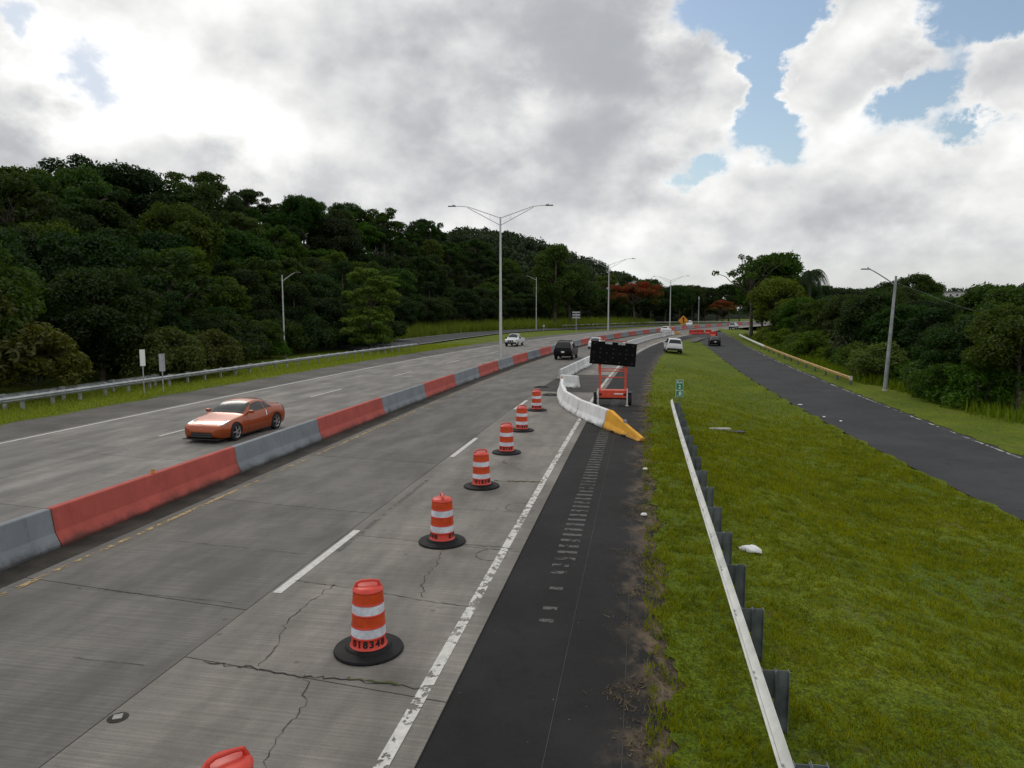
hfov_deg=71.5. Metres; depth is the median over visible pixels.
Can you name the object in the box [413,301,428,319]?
broadleaf tree
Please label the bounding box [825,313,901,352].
shrub
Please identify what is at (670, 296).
street lamp
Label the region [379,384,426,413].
median barrier
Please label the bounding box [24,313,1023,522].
ground
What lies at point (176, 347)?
leafy bush
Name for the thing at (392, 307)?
broadleaf tree
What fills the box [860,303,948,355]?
broadleaf tree
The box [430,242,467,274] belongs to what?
broadleaf tree
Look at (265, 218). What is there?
broadleaf tree
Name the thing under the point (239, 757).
traffic drum
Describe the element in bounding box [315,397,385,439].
median barrier
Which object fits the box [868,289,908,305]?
broadleaf tree
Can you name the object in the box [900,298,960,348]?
broadleaf tree
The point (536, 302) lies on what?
street lamp
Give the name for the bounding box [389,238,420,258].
broadleaf tree
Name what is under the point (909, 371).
shrub
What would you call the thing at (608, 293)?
street lamp
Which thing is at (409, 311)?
broadleaf tree
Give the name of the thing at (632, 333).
median barrier
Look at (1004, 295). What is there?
broadleaf tree
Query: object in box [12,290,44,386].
broadleaf tree
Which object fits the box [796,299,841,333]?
broadleaf tree
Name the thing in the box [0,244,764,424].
hillside
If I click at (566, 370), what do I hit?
temporary barrier
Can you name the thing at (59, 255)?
broadleaf tree
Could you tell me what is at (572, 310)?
broadleaf tree
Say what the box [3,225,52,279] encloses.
broadleaf tree
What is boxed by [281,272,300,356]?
street lamp
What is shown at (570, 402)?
temporary barrier
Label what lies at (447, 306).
broadleaf tree
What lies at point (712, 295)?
broadleaf tree
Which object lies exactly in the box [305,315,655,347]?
tall grass
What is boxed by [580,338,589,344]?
median barrier
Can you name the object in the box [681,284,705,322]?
broadleaf tree
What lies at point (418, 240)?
broadleaf tree
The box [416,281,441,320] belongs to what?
broadleaf tree
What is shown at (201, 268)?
broadleaf tree
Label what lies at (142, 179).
broadleaf tree
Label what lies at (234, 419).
sports coupe
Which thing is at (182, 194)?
broadleaf tree
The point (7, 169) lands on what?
broadleaf tree
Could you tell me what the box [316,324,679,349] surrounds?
slip road
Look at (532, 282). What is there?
broadleaf tree
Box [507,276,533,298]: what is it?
broadleaf tree
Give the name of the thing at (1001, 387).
shrub
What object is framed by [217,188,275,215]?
broadleaf tree
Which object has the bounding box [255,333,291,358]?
shrub
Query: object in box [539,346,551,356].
median barrier
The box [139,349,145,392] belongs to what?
narrow sign
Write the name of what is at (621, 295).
flame tree
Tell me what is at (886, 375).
street lamp
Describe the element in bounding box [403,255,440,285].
broadleaf tree
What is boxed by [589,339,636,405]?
arrow board
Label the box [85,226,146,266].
broadleaf tree
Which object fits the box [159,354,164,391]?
narrow sign
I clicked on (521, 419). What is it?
traffic drum
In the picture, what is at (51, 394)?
guardrail
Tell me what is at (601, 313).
broadleaf tree
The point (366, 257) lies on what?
broadleaf tree
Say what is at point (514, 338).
pickup truck
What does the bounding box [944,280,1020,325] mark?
broadleaf tree
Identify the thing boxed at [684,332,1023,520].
slip road
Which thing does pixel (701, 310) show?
broadleaf tree
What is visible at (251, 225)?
broadleaf tree
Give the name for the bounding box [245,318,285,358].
broadleaf tree
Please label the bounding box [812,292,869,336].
broadleaf tree
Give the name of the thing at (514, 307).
broadleaf tree
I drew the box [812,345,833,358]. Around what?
shrub
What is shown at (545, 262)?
broadleaf tree
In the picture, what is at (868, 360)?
shrub
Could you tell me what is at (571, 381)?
temporary barrier
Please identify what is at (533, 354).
median barrier
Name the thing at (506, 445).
traffic drum
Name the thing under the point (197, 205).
broadleaf tree
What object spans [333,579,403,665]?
traffic drum
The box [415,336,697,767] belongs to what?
road shoulder
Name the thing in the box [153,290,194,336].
broadleaf tree
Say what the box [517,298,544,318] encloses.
broadleaf tree
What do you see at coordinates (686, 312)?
broadleaf tree
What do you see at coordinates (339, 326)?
shrub
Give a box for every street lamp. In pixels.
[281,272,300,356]
[448,203,552,358]
[526,275,536,329]
[583,258,635,334]
[652,276,681,326]
[861,267,896,390]
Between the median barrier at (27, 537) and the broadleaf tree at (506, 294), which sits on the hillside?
the broadleaf tree at (506, 294)
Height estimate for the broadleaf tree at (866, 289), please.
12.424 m
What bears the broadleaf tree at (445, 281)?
on the hillside
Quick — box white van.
[682,320,692,325]
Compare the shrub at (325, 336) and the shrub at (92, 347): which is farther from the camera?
the shrub at (325, 336)
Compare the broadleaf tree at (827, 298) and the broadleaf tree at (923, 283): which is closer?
the broadleaf tree at (827, 298)
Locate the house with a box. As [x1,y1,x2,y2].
[944,292,966,297]
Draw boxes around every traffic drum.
[201,746,253,767]
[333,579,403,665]
[418,492,465,549]
[464,449,499,490]
[492,422,520,455]
[513,405,533,431]
[527,389,546,411]
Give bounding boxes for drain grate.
[732,430,745,432]
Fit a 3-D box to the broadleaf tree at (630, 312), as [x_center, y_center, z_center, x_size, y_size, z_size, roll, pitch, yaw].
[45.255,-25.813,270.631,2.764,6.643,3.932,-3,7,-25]
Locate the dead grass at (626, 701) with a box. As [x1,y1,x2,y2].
[583,395,699,767]
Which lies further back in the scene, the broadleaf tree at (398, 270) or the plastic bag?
the broadleaf tree at (398, 270)
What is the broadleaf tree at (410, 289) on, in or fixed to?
on the hillside
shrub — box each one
[0,323,68,387]
[29,320,129,381]
[85,317,175,376]
[146,325,200,372]
[169,309,261,364]
[227,314,275,360]
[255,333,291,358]
[271,318,310,352]
[289,314,340,351]
[317,316,364,347]
[347,321,393,345]
[384,318,408,338]
[752,326,772,342]
[763,323,794,341]
[765,328,791,345]
[771,331,800,350]
[782,332,802,351]
[783,330,833,357]
[805,329,834,352]
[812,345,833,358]
[820,343,840,358]
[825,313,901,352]
[826,345,850,364]
[827,352,847,364]
[834,340,866,366]
[843,341,913,378]
[882,358,913,382]
[897,359,943,388]
[905,362,972,396]
[908,362,973,400]
[922,360,1023,409]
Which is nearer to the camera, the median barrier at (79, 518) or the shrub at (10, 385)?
the median barrier at (79, 518)
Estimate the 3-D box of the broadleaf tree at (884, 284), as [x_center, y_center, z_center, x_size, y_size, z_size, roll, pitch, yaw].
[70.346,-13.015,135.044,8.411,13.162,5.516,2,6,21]
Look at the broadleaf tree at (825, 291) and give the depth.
124.25 m
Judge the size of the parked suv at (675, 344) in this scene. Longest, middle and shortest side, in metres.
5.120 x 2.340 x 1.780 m
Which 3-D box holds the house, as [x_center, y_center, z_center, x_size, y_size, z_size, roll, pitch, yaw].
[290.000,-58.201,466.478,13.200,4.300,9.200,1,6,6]
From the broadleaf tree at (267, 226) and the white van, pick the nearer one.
the broadleaf tree at (267, 226)
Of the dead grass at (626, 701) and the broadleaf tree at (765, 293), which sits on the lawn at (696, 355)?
the dead grass at (626, 701)
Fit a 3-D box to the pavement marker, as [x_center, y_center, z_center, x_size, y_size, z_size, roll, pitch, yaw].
[-5.050,4.265,9.112,0.260,0.024,0.253,0,6,0]
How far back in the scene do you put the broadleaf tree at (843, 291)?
124.90 m
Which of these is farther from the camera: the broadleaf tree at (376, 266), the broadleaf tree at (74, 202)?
the broadleaf tree at (376, 266)
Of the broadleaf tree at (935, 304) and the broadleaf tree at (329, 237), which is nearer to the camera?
the broadleaf tree at (935, 304)
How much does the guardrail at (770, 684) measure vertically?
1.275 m
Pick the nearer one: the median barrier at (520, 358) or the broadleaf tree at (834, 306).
the median barrier at (520, 358)
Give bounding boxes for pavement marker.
[106,712,128,722]
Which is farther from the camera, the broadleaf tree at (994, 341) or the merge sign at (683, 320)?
the merge sign at (683, 320)
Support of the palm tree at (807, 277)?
on the grass verge
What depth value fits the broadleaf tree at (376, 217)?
207.14 m
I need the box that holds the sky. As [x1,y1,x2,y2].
[0,0,1023,310]
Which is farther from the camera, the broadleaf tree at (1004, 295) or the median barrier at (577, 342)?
the median barrier at (577, 342)
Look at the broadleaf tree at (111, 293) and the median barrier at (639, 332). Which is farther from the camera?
the median barrier at (639, 332)
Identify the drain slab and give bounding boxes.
[708,427,730,429]
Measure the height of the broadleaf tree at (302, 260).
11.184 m
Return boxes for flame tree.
[605,281,663,321]
[704,300,738,322]
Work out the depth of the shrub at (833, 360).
73.05 m
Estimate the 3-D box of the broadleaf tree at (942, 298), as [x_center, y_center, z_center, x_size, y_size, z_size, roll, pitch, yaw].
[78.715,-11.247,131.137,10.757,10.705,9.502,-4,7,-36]
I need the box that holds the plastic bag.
[739,545,761,553]
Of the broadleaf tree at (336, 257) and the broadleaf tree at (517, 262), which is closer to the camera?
the broadleaf tree at (336, 257)
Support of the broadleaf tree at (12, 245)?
on the hillside
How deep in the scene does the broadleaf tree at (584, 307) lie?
254.36 m
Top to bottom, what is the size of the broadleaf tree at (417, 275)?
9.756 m
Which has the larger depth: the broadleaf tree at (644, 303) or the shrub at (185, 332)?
the broadleaf tree at (644, 303)
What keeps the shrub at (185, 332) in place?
on the hillside
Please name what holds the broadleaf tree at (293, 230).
on the hillside
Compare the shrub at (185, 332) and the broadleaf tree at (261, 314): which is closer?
the shrub at (185, 332)
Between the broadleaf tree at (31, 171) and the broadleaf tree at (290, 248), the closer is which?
the broadleaf tree at (31, 171)
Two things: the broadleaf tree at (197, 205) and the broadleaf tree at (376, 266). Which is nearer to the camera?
the broadleaf tree at (197, 205)
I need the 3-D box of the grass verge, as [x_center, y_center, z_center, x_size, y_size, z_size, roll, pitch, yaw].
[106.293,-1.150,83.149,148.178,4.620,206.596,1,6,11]
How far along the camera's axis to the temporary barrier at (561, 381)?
44.26 m
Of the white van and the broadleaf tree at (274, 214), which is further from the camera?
the white van
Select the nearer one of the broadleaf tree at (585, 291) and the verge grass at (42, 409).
the verge grass at (42, 409)
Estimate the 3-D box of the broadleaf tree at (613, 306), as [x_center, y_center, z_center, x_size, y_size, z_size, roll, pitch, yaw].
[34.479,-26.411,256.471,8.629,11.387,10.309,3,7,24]
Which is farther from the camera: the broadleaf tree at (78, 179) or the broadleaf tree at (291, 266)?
the broadleaf tree at (291, 266)
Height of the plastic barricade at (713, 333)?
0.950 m
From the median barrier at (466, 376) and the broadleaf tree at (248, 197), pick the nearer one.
the median barrier at (466, 376)
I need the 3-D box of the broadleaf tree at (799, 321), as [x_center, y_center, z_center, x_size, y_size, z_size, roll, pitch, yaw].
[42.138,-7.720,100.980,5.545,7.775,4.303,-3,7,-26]
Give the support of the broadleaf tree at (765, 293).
on the grass verge
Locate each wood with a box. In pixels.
[367,225,719,314]
[734,285,972,315]
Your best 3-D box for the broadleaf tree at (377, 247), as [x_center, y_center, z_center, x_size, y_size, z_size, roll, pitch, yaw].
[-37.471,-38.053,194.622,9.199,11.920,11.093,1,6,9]
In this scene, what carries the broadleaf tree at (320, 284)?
on the hillside
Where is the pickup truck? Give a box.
[504,333,524,345]
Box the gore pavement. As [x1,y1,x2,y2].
[688,337,706,341]
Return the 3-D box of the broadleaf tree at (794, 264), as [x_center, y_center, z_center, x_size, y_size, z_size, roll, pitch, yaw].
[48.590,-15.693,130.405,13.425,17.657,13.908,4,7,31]
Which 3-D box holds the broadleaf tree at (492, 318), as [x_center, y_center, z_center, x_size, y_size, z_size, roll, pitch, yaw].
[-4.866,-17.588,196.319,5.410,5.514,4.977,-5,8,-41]
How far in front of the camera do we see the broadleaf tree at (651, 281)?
287.12 m
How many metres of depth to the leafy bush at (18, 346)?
40.47 m
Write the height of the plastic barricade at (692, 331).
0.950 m
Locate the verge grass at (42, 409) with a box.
[0,343,475,423]
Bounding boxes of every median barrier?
[0,509,60,571]
[44,447,240,546]
[230,419,321,472]
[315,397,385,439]
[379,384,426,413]
[422,374,456,397]
[453,366,480,385]
[478,361,499,376]
[496,356,513,369]
[512,352,528,364]
[527,349,540,359]
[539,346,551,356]
[573,340,581,345]
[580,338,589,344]
[606,334,614,339]
[614,333,621,337]
[621,332,628,336]
[628,331,635,335]
[636,330,642,334]
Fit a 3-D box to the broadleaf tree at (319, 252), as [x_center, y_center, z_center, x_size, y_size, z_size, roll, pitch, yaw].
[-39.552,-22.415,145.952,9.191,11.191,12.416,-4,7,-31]
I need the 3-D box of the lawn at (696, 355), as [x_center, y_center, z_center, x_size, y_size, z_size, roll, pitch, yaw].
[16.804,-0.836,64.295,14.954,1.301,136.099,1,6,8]
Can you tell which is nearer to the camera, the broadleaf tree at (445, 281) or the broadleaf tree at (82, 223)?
the broadleaf tree at (82, 223)
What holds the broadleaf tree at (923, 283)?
on the grass verge
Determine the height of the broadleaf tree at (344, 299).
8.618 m
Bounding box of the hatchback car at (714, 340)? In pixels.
[708,336,720,345]
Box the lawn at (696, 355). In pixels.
[647,338,1023,767]
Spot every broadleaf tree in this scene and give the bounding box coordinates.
[0,165,16,212]
[0,170,73,237]
[0,172,120,227]
[0,227,45,310]
[0,240,46,343]
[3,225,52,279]
[10,164,62,194]
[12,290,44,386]
[15,221,100,307]
[28,228,165,307]
[32,265,166,381]
[37,153,131,202]
[40,202,103,236]
[52,163,116,215]
[76,198,138,241]
[79,268,152,373]
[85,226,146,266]
[94,159,178,223]
[119,174,203,222]
[129,246,232,316]
[129,248,223,327]
[133,201,226,311]
[133,227,204,294]
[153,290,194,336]
[162,170,229,210]
[162,201,209,218]
[175,182,231,231]
[188,315,235,365]
[192,263,250,294]
[198,227,278,288]
[201,275,252,321]
[214,256,289,311]
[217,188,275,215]
[217,212,266,252]
[219,198,247,227]
[223,268,272,318]
[241,207,275,228]
[243,308,287,326]
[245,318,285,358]
[256,224,305,258]
[257,203,279,212]
[257,267,313,314]
[259,222,274,245]
[263,211,300,241]
[271,225,308,255]
[273,257,316,311]
[275,193,327,257]
[278,284,317,350]
[284,272,342,304]
[285,242,309,265]
[296,296,349,347]
[299,248,335,263]
[303,215,364,259]
[307,201,326,233]
[308,232,345,254]
[317,251,356,288]
[326,208,362,242]
[326,259,360,298]
[327,202,366,225]
[338,295,369,313]
[345,221,386,253]
[349,249,376,262]
[349,261,367,284]
[349,285,388,307]
[360,261,392,306]
[360,269,417,306]
[363,207,407,256]
[363,213,403,255]
[363,224,392,256]
[375,256,398,269]
[385,234,402,258]
[388,267,416,300]
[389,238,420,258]
[390,295,413,319]
[390,296,418,326]
[394,232,422,256]
[399,218,438,251]
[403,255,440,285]
[403,269,417,284]
[406,268,426,288]
[413,220,446,254]
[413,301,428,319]
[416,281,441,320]
[419,239,444,264]
[421,297,452,322]
[423,299,446,324]
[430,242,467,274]
[434,264,455,295]
[435,297,457,319]
[449,288,481,322]
[458,238,495,280]
[466,307,483,321]
[469,255,497,281]
[472,286,498,309]
[476,298,498,318]
[478,282,498,297]
[483,276,508,286]
[486,253,503,278]
[487,311,502,320]
[492,286,515,309]
[495,258,520,272]
[496,259,522,278]
[497,300,507,317]
[502,273,522,289]
[503,299,526,319]
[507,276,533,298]
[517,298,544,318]
[522,295,550,319]
[523,271,538,287]
[526,278,535,288]
[531,243,580,322]
[546,263,601,327]
[549,297,571,316]
[551,308,566,318]
[564,309,578,318]
[565,296,585,311]
[574,306,582,318]
[580,300,599,316]
[590,274,617,289]
[591,290,611,305]
[591,303,606,318]
[597,296,618,313]
[615,304,626,317]
[617,275,632,286]
[627,308,635,317]
[628,293,640,313]
[636,290,665,319]
[637,278,663,318]
[641,307,653,319]
[647,286,686,323]
[661,284,698,321]
[666,309,675,321]
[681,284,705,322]
[681,308,694,318]
[689,286,721,322]
[697,307,708,321]
[707,305,727,320]
[712,254,797,338]
[716,283,742,320]
[726,283,744,320]
[735,250,812,306]
[736,290,762,326]
[746,275,810,318]
[753,275,784,323]
[767,304,796,329]
[774,296,813,328]
[790,302,810,332]
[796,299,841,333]
[811,287,836,298]
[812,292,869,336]
[817,294,839,311]
[822,285,852,290]
[832,286,864,295]
[832,291,912,344]
[837,322,866,345]
[857,291,871,296]
[858,286,875,291]
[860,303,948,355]
[867,286,897,292]
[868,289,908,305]
[872,281,901,290]
[892,286,926,300]
[893,272,948,295]
[898,307,952,359]
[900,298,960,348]
[908,321,970,370]
[908,326,972,369]
[919,291,946,297]
[919,294,939,300]
[925,294,955,302]
[942,297,958,306]
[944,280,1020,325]
[949,303,1023,382]
[959,303,1023,412]
[971,285,1023,395]
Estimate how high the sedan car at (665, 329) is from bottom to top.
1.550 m
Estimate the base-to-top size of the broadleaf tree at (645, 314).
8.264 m
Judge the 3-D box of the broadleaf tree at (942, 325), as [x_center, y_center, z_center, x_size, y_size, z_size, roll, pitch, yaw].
[35.850,-2.026,58.840,5.771,6.395,6.186,2,6,22]
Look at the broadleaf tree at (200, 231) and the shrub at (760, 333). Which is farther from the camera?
the shrub at (760, 333)
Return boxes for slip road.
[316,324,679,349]
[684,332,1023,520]
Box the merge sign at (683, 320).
[678,315,688,334]
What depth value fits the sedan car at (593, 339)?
94.79 m
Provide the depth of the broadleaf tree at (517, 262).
266.29 m
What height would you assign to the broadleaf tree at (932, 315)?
7.621 m
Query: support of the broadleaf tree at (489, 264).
on the hillside
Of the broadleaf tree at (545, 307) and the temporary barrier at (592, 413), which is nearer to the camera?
the temporary barrier at (592, 413)
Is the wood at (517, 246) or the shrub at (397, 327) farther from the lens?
the wood at (517, 246)
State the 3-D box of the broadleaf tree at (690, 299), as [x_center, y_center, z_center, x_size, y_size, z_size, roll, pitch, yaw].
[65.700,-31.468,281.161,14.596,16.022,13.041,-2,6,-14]
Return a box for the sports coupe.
[182,398,284,440]
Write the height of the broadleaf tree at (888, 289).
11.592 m
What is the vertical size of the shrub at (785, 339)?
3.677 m
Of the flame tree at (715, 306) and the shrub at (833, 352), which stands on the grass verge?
the shrub at (833, 352)
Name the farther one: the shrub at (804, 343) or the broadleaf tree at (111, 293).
the shrub at (804, 343)
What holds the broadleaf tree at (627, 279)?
on the hillside
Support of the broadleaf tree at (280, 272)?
on the hillside
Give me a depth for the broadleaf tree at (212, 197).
123.37 m
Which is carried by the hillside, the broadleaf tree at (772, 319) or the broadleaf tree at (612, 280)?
the broadleaf tree at (612, 280)
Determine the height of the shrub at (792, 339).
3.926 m
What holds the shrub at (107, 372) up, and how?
on the hillside
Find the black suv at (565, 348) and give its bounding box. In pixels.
[554,340,577,359]
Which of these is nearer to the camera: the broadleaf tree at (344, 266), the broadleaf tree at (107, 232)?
the broadleaf tree at (107, 232)
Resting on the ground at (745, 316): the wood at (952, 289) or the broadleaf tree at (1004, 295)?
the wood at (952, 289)
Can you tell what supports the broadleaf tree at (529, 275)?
on the hillside
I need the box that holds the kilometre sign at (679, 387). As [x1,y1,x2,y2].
[676,380,682,413]
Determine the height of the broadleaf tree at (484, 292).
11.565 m
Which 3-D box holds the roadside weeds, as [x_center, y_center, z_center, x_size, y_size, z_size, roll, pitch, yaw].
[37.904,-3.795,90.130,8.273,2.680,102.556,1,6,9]
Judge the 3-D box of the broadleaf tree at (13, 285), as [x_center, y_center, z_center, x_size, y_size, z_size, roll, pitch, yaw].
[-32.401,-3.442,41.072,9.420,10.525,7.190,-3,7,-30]
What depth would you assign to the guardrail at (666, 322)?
258.25 m
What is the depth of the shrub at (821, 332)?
85.38 m
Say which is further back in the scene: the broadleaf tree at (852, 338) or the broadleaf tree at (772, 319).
the broadleaf tree at (772, 319)
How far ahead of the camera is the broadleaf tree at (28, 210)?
69.06 m
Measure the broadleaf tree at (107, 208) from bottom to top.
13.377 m
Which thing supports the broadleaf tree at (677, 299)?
on the hillside
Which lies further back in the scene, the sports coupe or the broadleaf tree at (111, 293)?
the broadleaf tree at (111, 293)
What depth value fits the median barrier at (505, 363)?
63.70 m
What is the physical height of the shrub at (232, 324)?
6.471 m
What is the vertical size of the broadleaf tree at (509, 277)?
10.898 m
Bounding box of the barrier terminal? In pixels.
[602,410,644,440]
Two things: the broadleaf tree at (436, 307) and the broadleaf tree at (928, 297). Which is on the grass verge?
the broadleaf tree at (928, 297)
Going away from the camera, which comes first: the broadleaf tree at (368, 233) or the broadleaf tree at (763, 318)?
the broadleaf tree at (763, 318)
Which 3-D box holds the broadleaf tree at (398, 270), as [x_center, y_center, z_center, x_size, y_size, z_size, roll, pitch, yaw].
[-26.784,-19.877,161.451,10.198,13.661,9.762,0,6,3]
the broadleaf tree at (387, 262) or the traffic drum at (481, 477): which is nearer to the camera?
the traffic drum at (481, 477)
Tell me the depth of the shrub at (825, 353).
78.36 m
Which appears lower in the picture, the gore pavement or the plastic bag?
the plastic bag
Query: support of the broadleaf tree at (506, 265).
on the hillside
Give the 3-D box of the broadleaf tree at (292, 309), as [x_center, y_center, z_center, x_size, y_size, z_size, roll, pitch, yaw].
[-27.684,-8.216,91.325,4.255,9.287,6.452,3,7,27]
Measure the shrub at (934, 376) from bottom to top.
3.382 m
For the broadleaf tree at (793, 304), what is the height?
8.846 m
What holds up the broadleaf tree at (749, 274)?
on the grass verge
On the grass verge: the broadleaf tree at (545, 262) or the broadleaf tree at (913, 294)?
the broadleaf tree at (913, 294)
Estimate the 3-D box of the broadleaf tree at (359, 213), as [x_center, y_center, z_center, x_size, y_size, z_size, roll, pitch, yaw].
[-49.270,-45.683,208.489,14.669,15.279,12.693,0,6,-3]
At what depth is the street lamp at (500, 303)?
63.71 m
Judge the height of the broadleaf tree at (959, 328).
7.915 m
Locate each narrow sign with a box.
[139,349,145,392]
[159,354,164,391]
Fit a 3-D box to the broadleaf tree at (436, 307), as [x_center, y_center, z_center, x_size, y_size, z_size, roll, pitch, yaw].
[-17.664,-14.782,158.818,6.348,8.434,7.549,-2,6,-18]
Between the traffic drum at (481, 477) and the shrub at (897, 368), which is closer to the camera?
the traffic drum at (481, 477)
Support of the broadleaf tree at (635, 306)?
on the hillside
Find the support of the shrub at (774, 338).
on the grass verge
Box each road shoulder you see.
[0,321,769,440]
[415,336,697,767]
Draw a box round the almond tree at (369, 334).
[339,267,401,348]
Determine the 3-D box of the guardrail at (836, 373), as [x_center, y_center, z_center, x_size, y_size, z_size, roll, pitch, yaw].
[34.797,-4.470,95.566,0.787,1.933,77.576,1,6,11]
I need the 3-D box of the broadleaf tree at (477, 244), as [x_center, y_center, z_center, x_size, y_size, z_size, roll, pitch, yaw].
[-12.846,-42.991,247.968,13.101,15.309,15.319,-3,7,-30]
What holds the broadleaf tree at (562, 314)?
on the hillside
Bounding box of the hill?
[405,237,601,287]
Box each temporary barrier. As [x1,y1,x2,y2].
[556,365,571,379]
[557,378,566,394]
[557,384,566,404]
[559,375,579,387]
[560,391,581,415]
[569,362,579,374]
[575,400,608,427]
[577,359,585,370]
[583,356,591,367]
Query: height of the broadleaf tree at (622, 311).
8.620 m
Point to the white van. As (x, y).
(689, 323)
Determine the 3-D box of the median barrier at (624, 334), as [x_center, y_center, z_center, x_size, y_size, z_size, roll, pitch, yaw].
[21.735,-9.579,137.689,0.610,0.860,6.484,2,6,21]
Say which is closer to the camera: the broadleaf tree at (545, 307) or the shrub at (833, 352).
the shrub at (833, 352)
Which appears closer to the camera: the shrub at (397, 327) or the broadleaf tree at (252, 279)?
the broadleaf tree at (252, 279)
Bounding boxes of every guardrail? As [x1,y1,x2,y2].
[0,343,416,408]
[0,374,158,409]
[562,321,753,325]
[671,399,828,767]
[739,334,852,384]
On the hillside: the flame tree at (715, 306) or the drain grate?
the flame tree at (715, 306)
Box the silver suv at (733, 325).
[728,323,738,328]
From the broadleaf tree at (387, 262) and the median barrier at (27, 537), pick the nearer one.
the median barrier at (27, 537)
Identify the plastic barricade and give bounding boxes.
[689,330,696,333]
[710,331,716,335]
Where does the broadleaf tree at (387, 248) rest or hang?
on the hillside
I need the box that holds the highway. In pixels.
[0,322,771,767]
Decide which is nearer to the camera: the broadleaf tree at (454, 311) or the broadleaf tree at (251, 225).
the broadleaf tree at (251, 225)
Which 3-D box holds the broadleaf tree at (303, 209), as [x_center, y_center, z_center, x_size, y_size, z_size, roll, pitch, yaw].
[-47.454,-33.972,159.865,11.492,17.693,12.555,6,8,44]
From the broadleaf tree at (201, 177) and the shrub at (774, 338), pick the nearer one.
the shrub at (774, 338)
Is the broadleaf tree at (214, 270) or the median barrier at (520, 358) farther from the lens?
the broadleaf tree at (214, 270)
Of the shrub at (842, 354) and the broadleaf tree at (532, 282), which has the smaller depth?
the shrub at (842, 354)
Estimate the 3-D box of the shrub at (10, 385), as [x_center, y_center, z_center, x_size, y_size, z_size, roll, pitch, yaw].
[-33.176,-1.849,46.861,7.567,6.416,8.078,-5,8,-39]
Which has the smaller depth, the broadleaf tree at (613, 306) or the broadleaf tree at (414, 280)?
the broadleaf tree at (414, 280)
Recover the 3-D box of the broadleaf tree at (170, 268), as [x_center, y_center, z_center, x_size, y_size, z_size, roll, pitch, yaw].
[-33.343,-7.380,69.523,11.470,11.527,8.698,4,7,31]
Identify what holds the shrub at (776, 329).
on the grass verge
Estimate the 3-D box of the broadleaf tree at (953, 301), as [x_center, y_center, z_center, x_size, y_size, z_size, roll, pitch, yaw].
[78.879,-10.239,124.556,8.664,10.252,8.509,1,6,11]
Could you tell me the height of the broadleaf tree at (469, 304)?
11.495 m
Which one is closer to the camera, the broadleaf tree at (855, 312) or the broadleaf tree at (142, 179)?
the broadleaf tree at (855, 312)
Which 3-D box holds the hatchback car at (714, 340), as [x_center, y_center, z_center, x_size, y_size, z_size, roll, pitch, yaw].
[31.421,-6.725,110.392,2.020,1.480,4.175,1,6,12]
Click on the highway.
(198, 628)
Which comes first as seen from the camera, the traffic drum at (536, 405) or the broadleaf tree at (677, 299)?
the traffic drum at (536, 405)
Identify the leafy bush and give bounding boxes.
[0,289,64,379]
[0,322,94,399]
[114,326,206,380]
[173,329,243,374]
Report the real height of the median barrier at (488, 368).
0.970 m
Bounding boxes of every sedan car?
[588,337,604,348]
[660,326,671,332]
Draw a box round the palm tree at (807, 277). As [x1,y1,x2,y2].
[793,269,829,298]
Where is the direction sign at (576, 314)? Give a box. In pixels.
[572,312,579,317]
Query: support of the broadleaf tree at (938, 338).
on the grass verge
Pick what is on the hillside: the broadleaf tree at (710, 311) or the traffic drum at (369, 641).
the broadleaf tree at (710, 311)
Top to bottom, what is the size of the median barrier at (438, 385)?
0.860 m
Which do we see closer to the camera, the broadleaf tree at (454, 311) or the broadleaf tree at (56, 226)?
the broadleaf tree at (56, 226)
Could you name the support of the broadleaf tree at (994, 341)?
on the grass verge
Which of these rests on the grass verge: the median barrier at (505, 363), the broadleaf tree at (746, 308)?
the broadleaf tree at (746, 308)
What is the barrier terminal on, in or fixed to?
on the road shoulder at (553, 642)
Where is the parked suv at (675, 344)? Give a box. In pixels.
[663,338,682,353]
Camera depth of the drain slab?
32.45 m
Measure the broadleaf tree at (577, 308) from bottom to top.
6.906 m
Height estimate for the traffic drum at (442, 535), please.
1.122 m
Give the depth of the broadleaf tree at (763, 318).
133.88 m
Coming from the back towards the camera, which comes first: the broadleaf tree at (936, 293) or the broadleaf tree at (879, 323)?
the broadleaf tree at (936, 293)
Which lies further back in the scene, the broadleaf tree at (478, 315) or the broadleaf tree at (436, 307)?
the broadleaf tree at (478, 315)
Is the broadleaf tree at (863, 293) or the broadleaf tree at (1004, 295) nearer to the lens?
the broadleaf tree at (1004, 295)
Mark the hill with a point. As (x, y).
(507, 256)
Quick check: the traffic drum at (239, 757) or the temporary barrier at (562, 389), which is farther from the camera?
the temporary barrier at (562, 389)
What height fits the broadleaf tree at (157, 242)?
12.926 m
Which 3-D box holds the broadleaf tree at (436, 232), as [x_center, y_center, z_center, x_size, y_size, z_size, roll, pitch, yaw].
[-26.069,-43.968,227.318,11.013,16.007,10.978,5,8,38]
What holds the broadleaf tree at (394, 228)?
on the hillside
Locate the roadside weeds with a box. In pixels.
[743,332,1023,422]
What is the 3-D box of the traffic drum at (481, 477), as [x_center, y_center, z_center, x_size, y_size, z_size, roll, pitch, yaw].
[-0.907,2.471,20.973,1.064,1.122,1.064,-3,6,-20]
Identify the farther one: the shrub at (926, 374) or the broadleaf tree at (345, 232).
the broadleaf tree at (345, 232)
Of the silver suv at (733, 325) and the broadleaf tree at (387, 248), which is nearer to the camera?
the silver suv at (733, 325)
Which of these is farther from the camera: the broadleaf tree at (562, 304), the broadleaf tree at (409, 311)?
the broadleaf tree at (562, 304)

